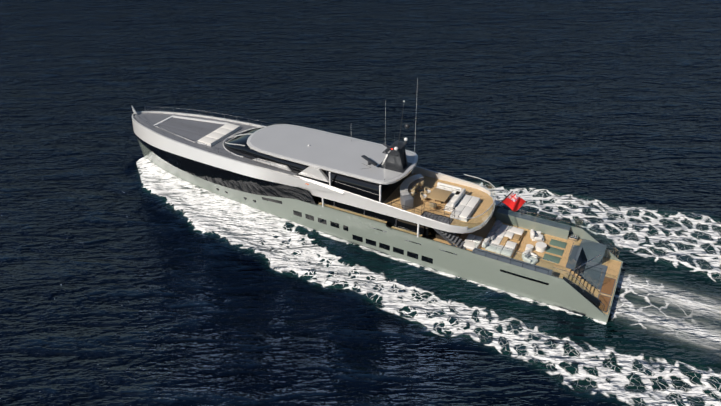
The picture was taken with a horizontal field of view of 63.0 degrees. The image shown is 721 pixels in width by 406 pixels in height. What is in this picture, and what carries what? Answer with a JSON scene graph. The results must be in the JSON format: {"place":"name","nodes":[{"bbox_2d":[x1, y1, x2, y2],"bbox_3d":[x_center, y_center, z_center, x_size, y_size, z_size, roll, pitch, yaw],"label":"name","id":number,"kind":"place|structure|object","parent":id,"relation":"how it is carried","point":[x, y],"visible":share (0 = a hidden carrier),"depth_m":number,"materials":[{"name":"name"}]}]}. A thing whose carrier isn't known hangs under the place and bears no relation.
{"place":"outdoors","nodes":[
{"label":"outdoors","id":0,"kind":"place"},
{"bbox_2d":[0,0,720,405],"bbox_3d":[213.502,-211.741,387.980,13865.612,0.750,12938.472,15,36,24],"label":"sea","id":1,"kind":"structure","parent":0,"point":[130,274],"depth_m":57.08,"materials":[{"name":"blue liquid"}]},
{"bbox_2d":[132,106,622,315],"bbox_3d":[-2.327,-1.051,54.584,50.020,7.650,8.353,15,36,24],"label":"yacht hull","id":2,"kind":"object","parent":1,"relation":"on","point":[277,193],"visible":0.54,"depth_m":51.79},
{"bbox_2d":[197,123,240,146],"bbox_3d":[-13.975,-6.819,58.342,1.700,0.300,4.600,15,36,24],"label":"sun pad","id":3,"kind":"object","parent":2,"relation":"on","point":[219,134],"visible":1,"depth_m":57.96,"materials":[{"name":"white fabric"}]},
{"bbox_2d":[133,107,454,224],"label":"yacht rails","id":4,"kind":"object","parent":2,"relation":"attached to","point":[380,199],"visible":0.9,"depth_m":52.05,"materials":[{"name":"silver metal"}]},
{"bbox_2d":[223,124,498,252],"bbox_3d":[-1.228,-2.360,53.045,26.932,4.880,7.144,15,36,24],"label":"superstructure","id":5,"kind":"object","parent":2,"relation":"on","point":[337,162],"visible":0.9,"depth_m":50.42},
{"bbox_2d":[351,79,417,181],"bbox_3d":[0.992,-6.684,48.864,6.790,7.000,5.760,15,36,24],"label":"yacht mast","id":6,"kind":"object","parent":5,"relation":"on","point":[395,159],"visible":1,"depth_m":49.08,"materials":[{"name":"black metal"}]},
{"bbox_2d":[133,113,622,322],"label":"yacht decks","id":7,"kind":"object","parent":2,"relation":"attached to","point":[579,267],"visible":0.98,"depth_m":47.83,"materials":[{"name":"brown wood"}]},
{"bbox_2d":[400,174,480,223],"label":"upper deck furniture","id":8,"kind":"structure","parent":2,"relation":"on","point":[462,203],"depth_m":48.70,"materials":[{"name":"white fabric"}]},
{"bbox_2d":[462,220,546,263],"bbox_3d":[11.943,3.044,48.011,6.150,0.780,4.798,15,36,24],"label":"outdoor lounge furniture","id":9,"kind":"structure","parent":2,"relation":"on","point":[505,236],"depth_m":47.81,"materials":[{"name":"white cushion fabric"},{"name":"wood"}]},
{"bbox_2d":[502,193,525,211],"bbox_3d":[12.676,-0.012,48.632,2.046,2.109,0.284,-4,32,-6],"label":"flag","id":10,"kind":"object","parent":2,"relation":"attached to","point":[514,202],"visible":0.98,"depth_m":48.60,"materials":[{"name":"red fabric"}]}
]}

